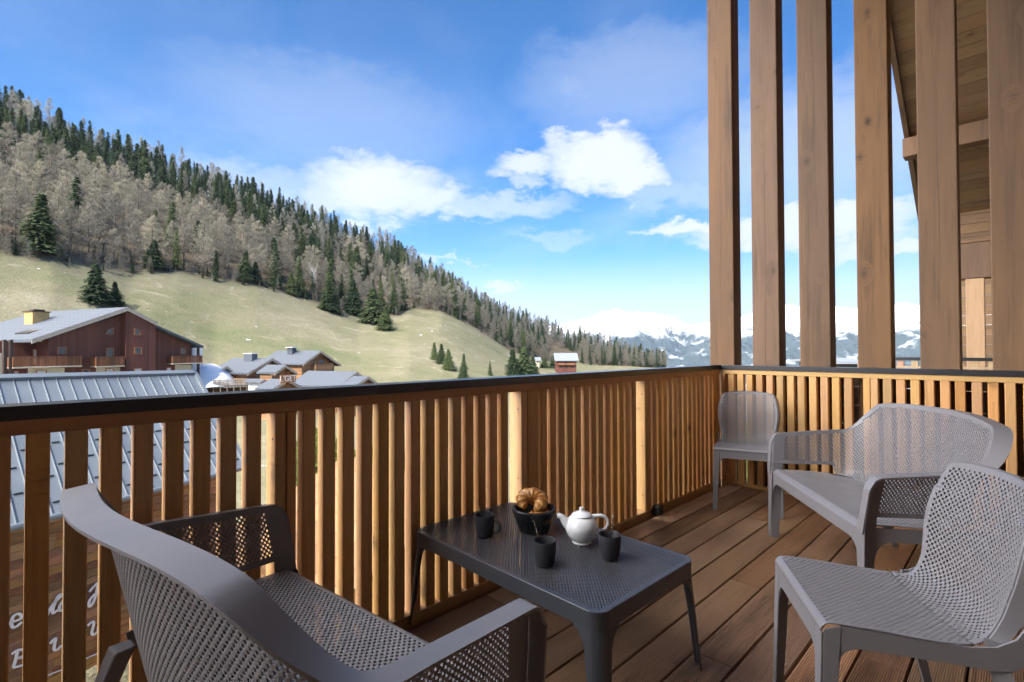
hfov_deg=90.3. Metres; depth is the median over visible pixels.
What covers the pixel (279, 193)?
spruce tree
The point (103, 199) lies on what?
larch tree
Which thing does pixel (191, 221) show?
larch tree
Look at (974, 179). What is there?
neighbour building
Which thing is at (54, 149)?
larch tree
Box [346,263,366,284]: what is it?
larch tree
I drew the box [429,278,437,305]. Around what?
larch tree
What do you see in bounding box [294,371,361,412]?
chalet
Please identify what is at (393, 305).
spruce tree
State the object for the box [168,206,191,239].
larch tree
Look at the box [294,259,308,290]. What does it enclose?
spruce tree
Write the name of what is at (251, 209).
spruce tree
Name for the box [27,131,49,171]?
larch tree
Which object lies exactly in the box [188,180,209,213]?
spruce tree
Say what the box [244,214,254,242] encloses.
larch tree
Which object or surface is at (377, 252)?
larch tree
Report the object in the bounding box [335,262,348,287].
larch tree
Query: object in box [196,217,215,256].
larch tree
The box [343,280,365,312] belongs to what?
spruce tree
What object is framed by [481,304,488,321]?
larch tree
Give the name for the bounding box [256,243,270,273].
larch tree
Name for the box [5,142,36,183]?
larch tree
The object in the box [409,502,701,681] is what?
coffee table
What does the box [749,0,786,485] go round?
timber post
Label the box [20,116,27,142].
spruce tree
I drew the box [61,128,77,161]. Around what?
spruce tree
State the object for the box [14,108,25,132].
spruce tree
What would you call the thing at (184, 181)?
larch tree
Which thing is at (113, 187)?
larch tree
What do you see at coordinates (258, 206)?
spruce tree
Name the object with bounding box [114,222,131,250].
larch tree
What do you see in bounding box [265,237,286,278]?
spruce tree
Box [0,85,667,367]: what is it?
wood
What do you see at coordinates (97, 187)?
larch tree
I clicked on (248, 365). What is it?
chalet
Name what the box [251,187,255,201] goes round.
spruce tree
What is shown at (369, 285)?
larch tree
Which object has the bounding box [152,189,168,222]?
larch tree
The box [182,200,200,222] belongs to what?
larch tree
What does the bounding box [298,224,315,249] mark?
larch tree
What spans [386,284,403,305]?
larch tree
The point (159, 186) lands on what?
larch tree
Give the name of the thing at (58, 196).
larch tree
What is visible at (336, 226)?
spruce tree
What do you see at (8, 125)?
larch tree
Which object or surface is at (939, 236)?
timber post
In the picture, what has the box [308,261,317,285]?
birch tree
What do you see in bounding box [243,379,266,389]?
hut
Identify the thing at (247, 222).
larch tree
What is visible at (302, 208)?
spruce tree
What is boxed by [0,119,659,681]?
hillside
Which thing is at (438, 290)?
larch tree
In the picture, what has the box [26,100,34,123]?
larch tree
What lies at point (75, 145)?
spruce tree
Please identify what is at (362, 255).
larch tree
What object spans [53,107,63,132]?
spruce tree
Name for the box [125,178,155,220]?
larch tree
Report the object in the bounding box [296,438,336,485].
shrub
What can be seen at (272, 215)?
spruce tree
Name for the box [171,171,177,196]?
spruce tree
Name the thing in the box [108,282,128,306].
spruce tree
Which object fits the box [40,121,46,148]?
spruce tree
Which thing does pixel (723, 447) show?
garden chair
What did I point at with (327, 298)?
spruce tree
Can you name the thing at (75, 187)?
spruce tree
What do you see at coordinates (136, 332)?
window
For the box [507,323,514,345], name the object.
spruce tree
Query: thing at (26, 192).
larch tree
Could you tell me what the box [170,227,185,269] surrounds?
spruce tree
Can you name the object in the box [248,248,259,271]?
larch tree
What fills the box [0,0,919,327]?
sky
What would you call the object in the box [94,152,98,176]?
spruce tree
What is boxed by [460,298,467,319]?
spruce tree
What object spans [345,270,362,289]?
larch tree
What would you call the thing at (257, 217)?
spruce tree
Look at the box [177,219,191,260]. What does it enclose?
larch tree
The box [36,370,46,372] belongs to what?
window
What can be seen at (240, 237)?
larch tree
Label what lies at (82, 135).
spruce tree
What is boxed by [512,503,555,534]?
bread basket
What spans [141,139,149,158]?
spruce tree
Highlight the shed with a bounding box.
[534,357,540,367]
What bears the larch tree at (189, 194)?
on the hillside
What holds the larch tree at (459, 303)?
on the hillside
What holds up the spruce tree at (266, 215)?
on the hillside
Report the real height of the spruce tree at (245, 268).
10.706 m
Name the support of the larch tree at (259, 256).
on the hillside
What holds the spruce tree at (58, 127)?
on the hillside
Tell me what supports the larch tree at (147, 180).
on the hillside
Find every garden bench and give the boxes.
[60,483,547,681]
[767,403,1023,628]
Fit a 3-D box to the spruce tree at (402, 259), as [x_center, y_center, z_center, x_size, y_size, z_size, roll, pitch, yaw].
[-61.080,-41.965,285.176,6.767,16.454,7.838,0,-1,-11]
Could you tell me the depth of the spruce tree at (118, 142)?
265.51 m
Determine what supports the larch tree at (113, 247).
on the hillside
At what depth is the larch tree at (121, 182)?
167.97 m
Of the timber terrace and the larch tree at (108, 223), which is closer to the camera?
the timber terrace
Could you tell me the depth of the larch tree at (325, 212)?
328.00 m
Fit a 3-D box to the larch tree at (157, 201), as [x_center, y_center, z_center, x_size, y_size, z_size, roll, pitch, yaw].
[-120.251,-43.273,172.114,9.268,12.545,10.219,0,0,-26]
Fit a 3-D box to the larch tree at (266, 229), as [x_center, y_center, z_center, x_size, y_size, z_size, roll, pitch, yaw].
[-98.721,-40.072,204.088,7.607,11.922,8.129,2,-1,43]
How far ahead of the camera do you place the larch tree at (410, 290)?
235.32 m
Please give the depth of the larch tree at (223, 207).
196.62 m
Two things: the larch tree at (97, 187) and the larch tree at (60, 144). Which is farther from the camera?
the larch tree at (60, 144)
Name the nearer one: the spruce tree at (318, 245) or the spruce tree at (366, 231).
the spruce tree at (318, 245)
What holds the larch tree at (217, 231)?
on the hillside
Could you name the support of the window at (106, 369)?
in the apartment house
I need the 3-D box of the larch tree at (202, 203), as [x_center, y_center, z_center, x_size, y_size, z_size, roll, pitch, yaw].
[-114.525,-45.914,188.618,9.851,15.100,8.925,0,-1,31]
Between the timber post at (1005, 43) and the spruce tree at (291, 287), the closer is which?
the timber post at (1005, 43)
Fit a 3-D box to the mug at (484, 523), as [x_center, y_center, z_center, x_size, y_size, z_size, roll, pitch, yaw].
[-0.103,0.772,2.135,0.107,0.091,0.085,0,-1,-9]
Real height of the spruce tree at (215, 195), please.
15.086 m
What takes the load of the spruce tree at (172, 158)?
on the hillside
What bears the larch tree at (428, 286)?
on the hillside
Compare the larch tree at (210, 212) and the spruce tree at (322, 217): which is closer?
the larch tree at (210, 212)
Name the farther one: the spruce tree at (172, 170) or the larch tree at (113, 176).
the spruce tree at (172, 170)
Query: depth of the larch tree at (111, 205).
153.60 m
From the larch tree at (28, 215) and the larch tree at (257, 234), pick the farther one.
the larch tree at (257, 234)
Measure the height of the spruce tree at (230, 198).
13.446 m
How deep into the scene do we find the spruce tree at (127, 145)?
260.30 m
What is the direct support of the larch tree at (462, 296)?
on the hillside
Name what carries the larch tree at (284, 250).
on the hillside
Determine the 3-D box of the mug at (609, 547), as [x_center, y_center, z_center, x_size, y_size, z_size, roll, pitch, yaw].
[0.366,0.767,1.914,0.085,0.091,0.107,0,-1,3]
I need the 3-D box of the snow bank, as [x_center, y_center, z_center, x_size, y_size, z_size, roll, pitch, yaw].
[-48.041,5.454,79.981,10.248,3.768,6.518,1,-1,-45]
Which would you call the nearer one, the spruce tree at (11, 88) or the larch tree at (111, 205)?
the larch tree at (111, 205)
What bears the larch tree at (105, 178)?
on the hillside
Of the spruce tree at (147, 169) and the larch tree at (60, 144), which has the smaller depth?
the larch tree at (60, 144)
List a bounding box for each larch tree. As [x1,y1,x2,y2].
[0,122,19,165]
[0,142,7,167]
[0,162,12,204]
[0,166,12,192]
[0,169,32,228]
[0,177,34,222]
[0,186,19,232]
[0,206,8,229]
[2,141,35,176]
[5,90,18,117]
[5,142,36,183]
[7,158,36,194]
[9,161,31,189]
[10,133,41,165]
[14,99,36,122]
[15,202,33,233]
[17,180,34,211]
[18,211,32,236]
[24,181,38,204]
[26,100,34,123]
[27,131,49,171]
[27,158,54,194]
[31,99,48,125]
[31,174,52,200]
[34,143,67,187]
[42,161,83,200]
[43,97,53,132]
[43,151,55,177]
[44,190,59,224]
[47,199,70,241]
[49,170,87,214]
[50,185,67,224]
[52,182,68,215]
[53,138,71,179]
[54,162,74,189]
[57,148,77,177]
[57,200,83,251]
[57,209,69,237]
[65,121,70,135]
[69,178,97,218]
[69,196,105,245]
[72,151,92,182]
[73,204,106,252]
[75,158,97,194]
[77,173,88,193]
[82,168,107,209]
[82,185,106,206]
[83,178,107,227]
[89,156,107,183]
[91,197,112,244]
[93,129,103,148]
[98,164,109,189]
[99,172,113,198]
[100,213,124,253]
[101,193,119,222]
[101,227,124,262]
[102,191,119,219]
[103,166,134,193]
[103,191,128,237]
[107,168,118,191]
[107,183,131,221]
[108,157,134,179]
[108,182,125,211]
[110,160,126,187]
[113,179,130,216]
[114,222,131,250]
[117,194,138,226]
[120,181,158,223]
[122,178,136,209]
[123,165,134,191]
[123,208,146,235]
[124,207,132,233]
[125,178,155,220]
[125,218,144,261]
[128,213,142,243]
[137,214,168,256]
[140,195,166,220]
[141,215,160,250]
[142,172,156,202]
[148,224,168,249]
[149,181,172,215]
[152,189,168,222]
[155,140,162,157]
[161,185,177,210]
[161,221,184,260]
[162,209,178,229]
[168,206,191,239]
[171,192,185,221]
[177,146,185,168]
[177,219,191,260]
[178,203,196,239]
[182,170,188,201]
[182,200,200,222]
[183,192,193,212]
[186,209,196,244]
[189,229,216,274]
[189,231,200,256]
[191,187,207,218]
[192,197,216,224]
[193,195,203,216]
[193,204,208,235]
[194,231,223,268]
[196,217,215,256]
[197,164,203,182]
[200,207,210,229]
[203,205,217,231]
[203,224,218,246]
[207,174,213,200]
[207,210,226,238]
[210,198,220,220]
[211,216,234,254]
[211,220,222,247]
[216,204,233,231]
[216,230,234,267]
[217,224,237,253]
[230,214,241,242]
[230,224,259,256]
[231,210,245,244]
[234,184,240,208]
[234,225,246,255]
[235,218,259,248]
[236,202,247,219]
[239,238,251,260]
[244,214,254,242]
[248,219,269,245]
[248,247,266,271]
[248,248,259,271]
[249,232,270,262]
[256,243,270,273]
[258,222,264,248]
[260,227,272,248]
[262,246,269,267]
[264,240,282,260]
[266,217,284,242]
[266,224,279,251]
[266,255,280,275]
[268,202,275,225]
[278,240,285,264]
[279,207,285,227]
[279,225,299,256]
[280,246,292,271]
[286,208,297,227]
[290,255,309,279]
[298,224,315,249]
[301,259,309,281]
[302,244,318,280]
[305,245,320,270]
[305,258,315,287]
[309,253,334,289]
[314,263,322,291]
[320,228,325,252]
[321,257,328,286]
[323,207,328,223]
[333,255,346,281]
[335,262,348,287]
[337,227,345,253]
[341,231,347,252]
[342,235,355,254]
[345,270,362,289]
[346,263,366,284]
[352,239,368,259]
[356,275,367,303]
[359,249,370,266]
[363,283,371,305]
[369,255,379,276]
[369,270,378,287]
[371,249,384,274]
[374,243,379,269]
[377,276,390,295]
[378,254,386,275]
[384,229,388,249]
[384,259,397,276]
[385,264,397,286]
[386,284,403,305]
[394,262,406,275]
[398,266,409,289]
[401,273,421,301]
[403,266,414,286]
[406,277,415,296]
[408,274,420,300]
[419,277,434,308]
[424,285,437,307]
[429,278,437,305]
[431,281,445,309]
[435,285,447,303]
[440,283,459,313]
[450,292,462,309]
[457,280,463,302]
[459,289,466,309]
[463,299,474,323]
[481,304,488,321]
[512,329,520,350]
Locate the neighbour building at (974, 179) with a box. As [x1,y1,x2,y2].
[890,0,992,413]
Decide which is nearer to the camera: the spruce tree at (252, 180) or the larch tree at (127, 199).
the larch tree at (127, 199)
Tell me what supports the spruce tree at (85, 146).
on the hillside
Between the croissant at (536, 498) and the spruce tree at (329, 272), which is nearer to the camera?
the croissant at (536, 498)
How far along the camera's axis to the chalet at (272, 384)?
66.19 m
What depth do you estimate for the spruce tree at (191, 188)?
210.69 m
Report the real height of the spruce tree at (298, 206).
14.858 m
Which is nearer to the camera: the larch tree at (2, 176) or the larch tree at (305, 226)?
the larch tree at (2, 176)
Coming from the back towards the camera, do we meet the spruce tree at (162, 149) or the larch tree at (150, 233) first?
the spruce tree at (162, 149)
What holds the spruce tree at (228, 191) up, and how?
on the hillside
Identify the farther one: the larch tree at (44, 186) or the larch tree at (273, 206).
the larch tree at (273, 206)
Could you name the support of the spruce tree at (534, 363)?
on the hillside
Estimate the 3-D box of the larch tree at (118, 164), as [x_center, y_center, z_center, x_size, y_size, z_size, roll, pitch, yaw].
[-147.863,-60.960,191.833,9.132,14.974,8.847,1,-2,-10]
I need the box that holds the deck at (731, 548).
[303,484,1023,681]
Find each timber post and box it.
[707,0,741,485]
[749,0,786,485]
[796,0,835,473]
[853,0,896,473]
[915,0,962,470]
[986,0,1023,524]
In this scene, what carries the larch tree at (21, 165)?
on the hillside
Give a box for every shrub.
[296,429,336,465]
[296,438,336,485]
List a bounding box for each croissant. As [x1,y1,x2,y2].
[516,487,547,511]
[529,507,552,523]
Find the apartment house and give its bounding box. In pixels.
[0,307,203,375]
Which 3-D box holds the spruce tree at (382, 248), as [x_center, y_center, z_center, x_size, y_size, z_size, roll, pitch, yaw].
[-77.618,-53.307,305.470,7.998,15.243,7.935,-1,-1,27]
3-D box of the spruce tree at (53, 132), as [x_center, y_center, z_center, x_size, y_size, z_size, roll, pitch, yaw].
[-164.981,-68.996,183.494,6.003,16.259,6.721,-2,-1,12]
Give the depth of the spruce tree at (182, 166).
235.96 m
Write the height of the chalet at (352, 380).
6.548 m
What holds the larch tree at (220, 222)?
on the hillside
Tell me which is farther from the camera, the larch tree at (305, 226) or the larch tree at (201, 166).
the larch tree at (201, 166)
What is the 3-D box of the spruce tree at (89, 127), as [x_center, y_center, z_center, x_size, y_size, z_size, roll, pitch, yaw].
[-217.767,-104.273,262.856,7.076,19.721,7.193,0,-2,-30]
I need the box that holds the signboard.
[280,374,295,382]
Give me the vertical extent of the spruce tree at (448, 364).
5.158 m
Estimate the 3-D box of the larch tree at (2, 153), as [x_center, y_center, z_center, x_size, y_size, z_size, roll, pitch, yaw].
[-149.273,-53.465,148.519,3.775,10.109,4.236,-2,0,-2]
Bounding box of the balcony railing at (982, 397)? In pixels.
[721,365,1023,531]
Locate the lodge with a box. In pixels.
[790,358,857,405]
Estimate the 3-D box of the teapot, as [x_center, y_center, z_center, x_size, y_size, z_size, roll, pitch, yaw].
[0.285,0.743,2.058,0.183,0.143,0.133,-1,-1,34]
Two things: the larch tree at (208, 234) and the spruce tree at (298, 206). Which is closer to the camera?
the larch tree at (208, 234)
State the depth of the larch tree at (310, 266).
186.64 m
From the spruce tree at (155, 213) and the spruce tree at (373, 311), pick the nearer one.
the spruce tree at (155, 213)
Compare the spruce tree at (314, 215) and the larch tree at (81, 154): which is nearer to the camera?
the larch tree at (81, 154)
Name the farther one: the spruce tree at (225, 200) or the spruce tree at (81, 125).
the spruce tree at (81, 125)
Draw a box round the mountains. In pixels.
[549,302,992,388]
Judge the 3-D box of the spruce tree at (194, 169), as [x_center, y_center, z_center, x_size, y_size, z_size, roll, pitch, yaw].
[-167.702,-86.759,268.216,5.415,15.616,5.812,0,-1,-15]
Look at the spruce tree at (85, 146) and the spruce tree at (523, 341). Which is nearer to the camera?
the spruce tree at (85, 146)
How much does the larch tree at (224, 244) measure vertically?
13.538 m
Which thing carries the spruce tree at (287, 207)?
on the hillside
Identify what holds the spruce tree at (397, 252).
on the hillside
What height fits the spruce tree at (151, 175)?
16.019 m
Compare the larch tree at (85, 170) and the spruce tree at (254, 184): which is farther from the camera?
the spruce tree at (254, 184)
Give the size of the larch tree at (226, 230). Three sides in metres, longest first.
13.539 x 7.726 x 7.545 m
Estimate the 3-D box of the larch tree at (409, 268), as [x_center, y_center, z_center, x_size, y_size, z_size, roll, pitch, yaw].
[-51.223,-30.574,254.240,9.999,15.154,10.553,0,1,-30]
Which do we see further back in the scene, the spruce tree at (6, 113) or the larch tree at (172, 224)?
the spruce tree at (6, 113)
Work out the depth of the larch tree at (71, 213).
120.50 m
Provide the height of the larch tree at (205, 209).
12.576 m
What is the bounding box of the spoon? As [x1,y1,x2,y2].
[611,512,613,537]
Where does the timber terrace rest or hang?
on the hillside
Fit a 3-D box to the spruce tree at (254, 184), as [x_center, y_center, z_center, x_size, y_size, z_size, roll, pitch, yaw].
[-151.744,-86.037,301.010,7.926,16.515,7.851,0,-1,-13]
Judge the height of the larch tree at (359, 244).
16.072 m
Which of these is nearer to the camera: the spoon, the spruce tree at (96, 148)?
the spoon
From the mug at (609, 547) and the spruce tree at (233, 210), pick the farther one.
the spruce tree at (233, 210)
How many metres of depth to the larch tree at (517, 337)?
260.37 m
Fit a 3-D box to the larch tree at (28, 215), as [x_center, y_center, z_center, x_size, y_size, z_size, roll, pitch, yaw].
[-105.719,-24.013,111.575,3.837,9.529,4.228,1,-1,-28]
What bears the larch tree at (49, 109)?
on the hillside
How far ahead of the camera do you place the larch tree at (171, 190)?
194.07 m
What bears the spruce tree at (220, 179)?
on the hillside
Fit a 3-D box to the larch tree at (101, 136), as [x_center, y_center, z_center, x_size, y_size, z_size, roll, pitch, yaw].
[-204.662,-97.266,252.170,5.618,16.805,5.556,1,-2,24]
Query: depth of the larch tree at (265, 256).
184.28 m
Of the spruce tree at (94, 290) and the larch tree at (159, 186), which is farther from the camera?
the larch tree at (159, 186)
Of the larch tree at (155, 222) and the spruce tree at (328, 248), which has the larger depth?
the spruce tree at (328, 248)
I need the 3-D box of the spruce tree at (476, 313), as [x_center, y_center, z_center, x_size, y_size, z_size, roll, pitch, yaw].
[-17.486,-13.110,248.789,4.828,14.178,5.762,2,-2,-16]
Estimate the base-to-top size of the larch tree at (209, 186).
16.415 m
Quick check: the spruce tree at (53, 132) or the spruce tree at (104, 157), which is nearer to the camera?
the spruce tree at (53, 132)
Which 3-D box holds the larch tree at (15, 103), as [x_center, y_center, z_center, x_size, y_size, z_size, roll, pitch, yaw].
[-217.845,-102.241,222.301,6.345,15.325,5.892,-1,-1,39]
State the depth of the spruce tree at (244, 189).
280.04 m
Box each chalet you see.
[207,353,280,392]
[255,379,301,419]
[256,365,297,379]
[267,347,341,378]
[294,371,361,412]
[340,376,376,415]
[553,353,578,372]
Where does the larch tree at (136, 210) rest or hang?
on the hillside
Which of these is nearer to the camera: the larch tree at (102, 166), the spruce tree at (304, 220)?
the larch tree at (102, 166)
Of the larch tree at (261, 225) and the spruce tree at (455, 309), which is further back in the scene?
the spruce tree at (455, 309)
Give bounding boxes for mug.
[474,511,500,537]
[533,536,555,567]
[598,530,620,560]
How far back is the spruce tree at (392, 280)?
228.08 m
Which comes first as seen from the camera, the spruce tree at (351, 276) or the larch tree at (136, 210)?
the larch tree at (136, 210)
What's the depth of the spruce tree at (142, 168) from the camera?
203.51 m
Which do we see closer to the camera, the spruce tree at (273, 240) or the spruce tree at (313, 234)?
the spruce tree at (273, 240)
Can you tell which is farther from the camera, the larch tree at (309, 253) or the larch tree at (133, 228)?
the larch tree at (309, 253)
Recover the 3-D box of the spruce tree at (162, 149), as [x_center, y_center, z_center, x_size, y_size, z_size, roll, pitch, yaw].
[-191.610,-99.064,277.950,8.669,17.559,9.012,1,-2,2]
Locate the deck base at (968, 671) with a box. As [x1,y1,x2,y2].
[846,545,985,681]
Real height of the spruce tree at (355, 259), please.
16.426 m
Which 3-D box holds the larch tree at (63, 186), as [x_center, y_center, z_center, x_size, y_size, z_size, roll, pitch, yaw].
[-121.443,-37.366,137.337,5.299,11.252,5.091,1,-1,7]
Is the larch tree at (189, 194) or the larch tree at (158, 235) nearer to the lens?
the larch tree at (158, 235)
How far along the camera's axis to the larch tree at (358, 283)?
195.90 m
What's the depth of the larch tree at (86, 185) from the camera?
147.69 m
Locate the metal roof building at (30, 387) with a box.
[0,370,372,681]
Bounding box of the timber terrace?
[213,378,259,391]
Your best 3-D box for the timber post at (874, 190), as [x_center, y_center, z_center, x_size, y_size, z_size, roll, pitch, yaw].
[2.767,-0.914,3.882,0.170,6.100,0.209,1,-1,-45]
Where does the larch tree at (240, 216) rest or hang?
on the hillside
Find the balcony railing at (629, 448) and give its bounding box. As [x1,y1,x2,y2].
[0,365,720,681]
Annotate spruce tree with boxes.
[0,108,14,157]
[0,130,12,162]
[4,86,18,118]
[4,109,9,136]
[8,107,16,146]
[9,125,22,152]
[10,193,70,258]
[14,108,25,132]
[16,89,28,124]
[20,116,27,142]
[30,150,49,191]
[33,119,44,155]
[35,110,42,130]
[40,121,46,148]
[42,129,57,169]
[50,121,60,138]
[50,127,60,167]
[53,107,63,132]
[57,130,62,140]
[57,176,90,236]
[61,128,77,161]
[67,148,75,173]
[68,125,80,161]
[76,120,88,138]
[77,263,116,304]
[78,131,86,151]
[78,141,88,167]
[86,139,94,163]
[87,120,94,145]
[89,145,100,173]
[93,128,109,152]
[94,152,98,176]
[101,150,108,182]
[102,132,111,158]
[105,155,121,185]
[107,138,115,164]
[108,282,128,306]
[115,129,120,151]
[122,134,132,167]
[124,153,138,182]
[128,143,139,160]
[134,162,145,189]
[136,148,141,162]
[137,159,153,195]
[139,163,148,191]
[140,150,146,163]
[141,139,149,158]
[141,240,167,270]
[145,210,164,241]
[147,159,156,190]
[151,156,159,183]
[153,146,161,165]
[154,158,170,185]
[157,168,171,202]
[160,144,166,168]
[160,202,182,248]
[164,206,170,237]
[169,156,173,181]
[169,162,174,186]
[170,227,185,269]
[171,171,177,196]
[175,174,186,206]
[178,163,187,191]
[184,160,190,182]
[186,184,194,211]
[187,220,207,252]
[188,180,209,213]
[191,163,196,182]
[209,250,223,275]
[210,174,218,199]
[211,181,220,208]
[217,176,224,194]
[218,182,221,202]
[223,179,230,202]
[223,180,226,204]
[223,197,230,234]
[227,199,241,230]
[228,193,232,208]
[233,174,240,193]
[234,249,255,282]
[237,176,243,196]
[240,198,248,222]
[241,182,246,206]
[245,192,250,218]
[246,182,251,195]
[247,177,259,196]
[247,198,254,227]
[249,262,263,284]
[250,208,256,235]
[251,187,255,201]
[252,181,258,195]
[254,213,260,242]
[257,197,261,214]
[259,183,264,203]
[260,204,266,234]
[260,204,272,236]
[263,193,271,216]
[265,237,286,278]
[266,243,284,287]
[270,207,274,230]
[274,211,281,243]
[275,194,283,217]
[276,187,282,209]
[282,200,289,223]
[284,272,300,296]
[286,223,298,251]
[292,228,305,260]
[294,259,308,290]
[295,204,299,222]
[295,257,306,286]
[296,279,308,296]
[298,205,305,224]
[298,211,304,230]
[299,217,308,238]
[303,234,314,264]
[308,215,313,230]
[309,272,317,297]
[311,230,316,254]
[313,211,319,234]
[314,238,321,274]
[316,280,341,310]
[319,205,325,227]
[320,215,327,237]
[320,262,339,301]
[324,238,336,267]
[325,259,335,288]
[330,294,343,313]
[331,240,334,261]
[333,224,339,250]
[336,274,346,305]
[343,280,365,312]
[345,242,353,268]
[345,269,354,294]
[347,247,363,277]
[350,246,366,276]
[356,287,389,322]
[363,242,376,268]
[364,226,369,248]
[375,305,395,329]
[378,241,385,262]
[378,282,386,311]
[384,243,389,263]
[386,259,392,281]
[387,282,401,313]
[389,270,394,297]
[393,252,398,272]
[396,247,399,273]
[397,269,405,287]
[399,252,405,278]
[399,280,409,309]
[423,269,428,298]
[428,342,437,359]
[432,271,437,300]
[435,344,445,363]
[441,349,456,369]
[449,290,459,316]
[456,353,468,378]
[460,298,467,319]
[473,300,480,326]
[474,298,483,324]
[487,362,492,375]
[504,349,526,375]
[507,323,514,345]
[518,347,538,374]
[520,328,527,348]
[531,356,539,373]
[540,357,550,368]
[549,356,554,368]
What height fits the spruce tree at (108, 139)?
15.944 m
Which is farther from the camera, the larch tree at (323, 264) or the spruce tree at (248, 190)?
the spruce tree at (248, 190)
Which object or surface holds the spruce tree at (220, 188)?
on the hillside
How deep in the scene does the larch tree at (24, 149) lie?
147.68 m
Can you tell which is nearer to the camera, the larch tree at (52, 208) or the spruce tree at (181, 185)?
the larch tree at (52, 208)
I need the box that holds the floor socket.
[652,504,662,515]
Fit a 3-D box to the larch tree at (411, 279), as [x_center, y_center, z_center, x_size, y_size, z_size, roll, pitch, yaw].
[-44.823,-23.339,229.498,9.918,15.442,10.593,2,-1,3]
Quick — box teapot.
[557,507,609,545]
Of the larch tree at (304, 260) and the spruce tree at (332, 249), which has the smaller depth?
the larch tree at (304, 260)
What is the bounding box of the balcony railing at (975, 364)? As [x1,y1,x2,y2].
[857,357,992,405]
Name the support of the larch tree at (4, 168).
on the hillside
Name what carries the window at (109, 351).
in the apartment house
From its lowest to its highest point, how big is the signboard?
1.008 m
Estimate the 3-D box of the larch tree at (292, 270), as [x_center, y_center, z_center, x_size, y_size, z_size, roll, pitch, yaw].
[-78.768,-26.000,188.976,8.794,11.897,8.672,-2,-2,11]
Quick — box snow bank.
[195,364,236,387]
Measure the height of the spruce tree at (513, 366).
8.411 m
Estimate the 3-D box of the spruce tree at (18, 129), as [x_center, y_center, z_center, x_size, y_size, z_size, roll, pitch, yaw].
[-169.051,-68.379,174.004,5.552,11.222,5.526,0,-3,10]
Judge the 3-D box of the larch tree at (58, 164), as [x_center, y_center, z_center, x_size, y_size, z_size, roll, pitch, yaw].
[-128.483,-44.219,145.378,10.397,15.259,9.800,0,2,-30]
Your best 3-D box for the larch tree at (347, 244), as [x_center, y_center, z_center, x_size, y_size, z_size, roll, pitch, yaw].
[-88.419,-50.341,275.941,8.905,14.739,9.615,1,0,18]
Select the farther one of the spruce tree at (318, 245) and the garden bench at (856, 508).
the spruce tree at (318, 245)
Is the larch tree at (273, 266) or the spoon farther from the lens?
the larch tree at (273, 266)
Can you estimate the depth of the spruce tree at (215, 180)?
252.36 m
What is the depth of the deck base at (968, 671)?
1.97 m
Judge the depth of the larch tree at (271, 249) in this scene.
190.22 m
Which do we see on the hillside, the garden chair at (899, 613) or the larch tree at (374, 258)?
the larch tree at (374, 258)
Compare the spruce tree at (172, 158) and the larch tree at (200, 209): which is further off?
the spruce tree at (172, 158)
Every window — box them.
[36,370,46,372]
[57,347,66,353]
[105,368,113,371]
[106,328,113,334]
[106,348,113,357]
[134,328,140,334]
[134,347,141,353]
[180,348,185,353]
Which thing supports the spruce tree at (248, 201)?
on the hillside
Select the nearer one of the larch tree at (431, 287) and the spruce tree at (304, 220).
the larch tree at (431, 287)
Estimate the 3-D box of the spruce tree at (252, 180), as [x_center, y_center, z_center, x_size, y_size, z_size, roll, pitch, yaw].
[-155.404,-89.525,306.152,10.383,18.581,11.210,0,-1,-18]
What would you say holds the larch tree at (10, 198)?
on the hillside
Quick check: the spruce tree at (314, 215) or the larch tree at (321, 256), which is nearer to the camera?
the larch tree at (321, 256)
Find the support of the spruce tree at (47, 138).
on the hillside
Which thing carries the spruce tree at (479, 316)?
on the hillside
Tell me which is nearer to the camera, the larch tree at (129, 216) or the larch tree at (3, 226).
the larch tree at (3, 226)
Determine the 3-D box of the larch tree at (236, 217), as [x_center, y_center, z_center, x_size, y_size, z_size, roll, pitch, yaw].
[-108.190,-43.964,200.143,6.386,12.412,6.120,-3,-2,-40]
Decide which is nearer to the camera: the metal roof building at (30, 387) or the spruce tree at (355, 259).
the metal roof building at (30, 387)
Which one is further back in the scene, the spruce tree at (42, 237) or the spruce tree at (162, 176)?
the spruce tree at (162, 176)
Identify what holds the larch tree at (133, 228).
on the hillside
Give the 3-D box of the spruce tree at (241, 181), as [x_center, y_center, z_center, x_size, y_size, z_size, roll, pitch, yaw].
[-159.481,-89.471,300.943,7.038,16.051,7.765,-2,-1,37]
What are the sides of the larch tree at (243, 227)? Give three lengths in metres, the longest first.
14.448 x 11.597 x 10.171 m
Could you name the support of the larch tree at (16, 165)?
on the hillside
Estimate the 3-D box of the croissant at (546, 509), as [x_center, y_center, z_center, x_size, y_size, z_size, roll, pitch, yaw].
[0.123,0.756,2.195,0.114,0.070,0.138,-1,-1,25]
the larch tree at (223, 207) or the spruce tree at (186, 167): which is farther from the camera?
the spruce tree at (186, 167)
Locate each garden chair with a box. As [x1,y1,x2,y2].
[713,391,783,518]
[773,462,1023,681]
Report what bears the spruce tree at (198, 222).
on the hillside
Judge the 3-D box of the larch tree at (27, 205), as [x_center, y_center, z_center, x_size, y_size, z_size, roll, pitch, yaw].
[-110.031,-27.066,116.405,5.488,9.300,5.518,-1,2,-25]
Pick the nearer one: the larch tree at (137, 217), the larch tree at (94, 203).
the larch tree at (94, 203)
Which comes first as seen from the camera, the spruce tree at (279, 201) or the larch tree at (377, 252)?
the larch tree at (377, 252)
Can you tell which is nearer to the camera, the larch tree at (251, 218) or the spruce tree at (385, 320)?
the spruce tree at (385, 320)
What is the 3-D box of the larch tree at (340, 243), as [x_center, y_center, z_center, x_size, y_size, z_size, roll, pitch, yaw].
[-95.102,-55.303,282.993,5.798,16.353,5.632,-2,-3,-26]
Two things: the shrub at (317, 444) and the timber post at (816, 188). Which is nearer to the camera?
the timber post at (816, 188)
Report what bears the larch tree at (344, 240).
on the hillside
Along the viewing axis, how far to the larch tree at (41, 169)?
141.80 m

